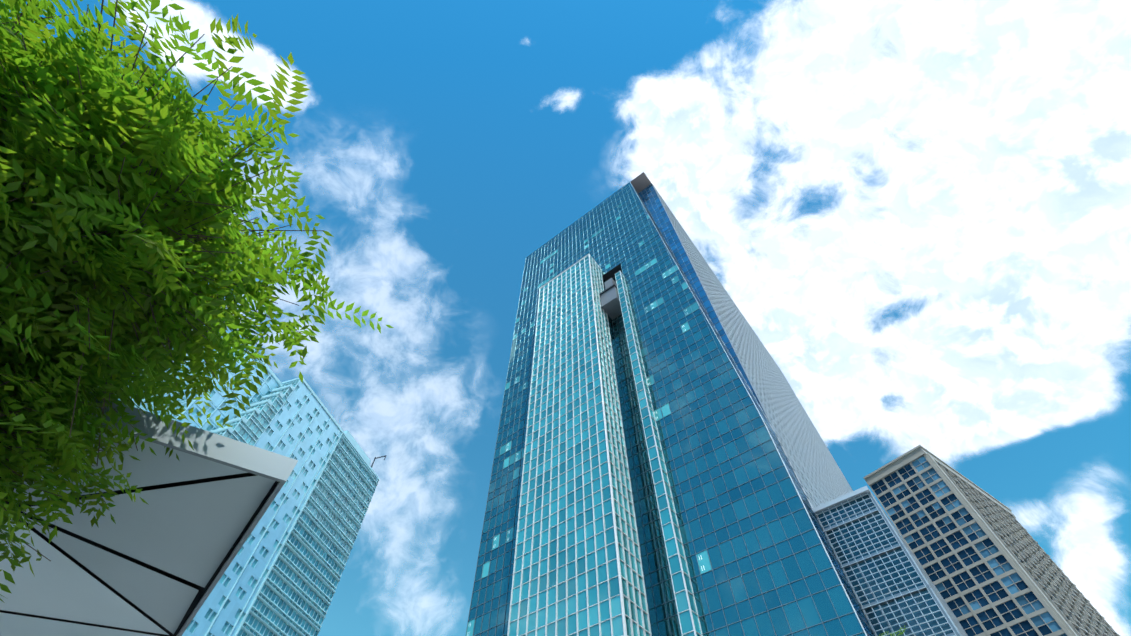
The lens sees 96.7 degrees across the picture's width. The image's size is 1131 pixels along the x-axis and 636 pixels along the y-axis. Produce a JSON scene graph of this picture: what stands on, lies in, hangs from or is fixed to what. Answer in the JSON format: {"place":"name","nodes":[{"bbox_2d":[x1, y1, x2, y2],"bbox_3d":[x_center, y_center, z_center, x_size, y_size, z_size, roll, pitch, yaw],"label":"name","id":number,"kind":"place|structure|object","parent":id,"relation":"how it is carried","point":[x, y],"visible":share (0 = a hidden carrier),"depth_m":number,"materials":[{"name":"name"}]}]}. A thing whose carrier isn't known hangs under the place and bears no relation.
{"place":"outdoors","nodes":[
{"label":"outdoors","id":0,"kind":"place"},
{"bbox_2d":[2,0,1130,635],"label":"sky","id":1,"kind":"structure","parent":0,"point":[490,165],"materials":[{"name":"blue"}]},
{"bbox_2d":[94,0,1130,635],"bbox_3d":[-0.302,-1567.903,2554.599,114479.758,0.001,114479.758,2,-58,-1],"label":"cloud","id":2,"kind":"structure","parent":0,"point":[966,164],"depth_m":3168.26,"materials":[{"name":"white"}]},
{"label":"pavement","id":3,"kind":"structure","parent":0,"visible":0},
{"bbox_2d":[0,393,297,635],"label":"canopy","id":4,"kind":"object","parent":3,"relation":"on","point":[159,564],"visible":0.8,"depth_m":6.17,"materials":[{"name":"grey"}]},
{"bbox_2d":[879,626,905,635],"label":"tree","id":5,"kind":"object","parent":3,"relation":"on","point":[900,633],"visible":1,"depth_m":13.38,"materials":[{"name":"green plant"}]},
{"label":"ground","id":6,"kind":"structure","parent":0,"visible":0},
{"bbox_2d":[0,0,393,601],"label":"tree","id":7,"kind":"object","parent":6,"relation":"on","point":[123,242],"visible":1,"depth_m":4.02,"materials":[{"name":"green plant"}]},
{"bbox_2d":[118,344,385,635],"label":"tower","id":8,"kind":"structure","parent":6,"relation":"on","point":[281,575],"depth_m":157.91,"materials":[{"name":"teal glass"}]},
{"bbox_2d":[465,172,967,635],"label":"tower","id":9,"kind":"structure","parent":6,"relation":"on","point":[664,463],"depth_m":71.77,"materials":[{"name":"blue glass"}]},
{"bbox_2d":[863,445,1119,635],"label":"building","id":10,"kind":"structure","parent":6,"relation":"on","point":[990,567],"depth_m":115.59,"materials":[{"name":"beige stone"}]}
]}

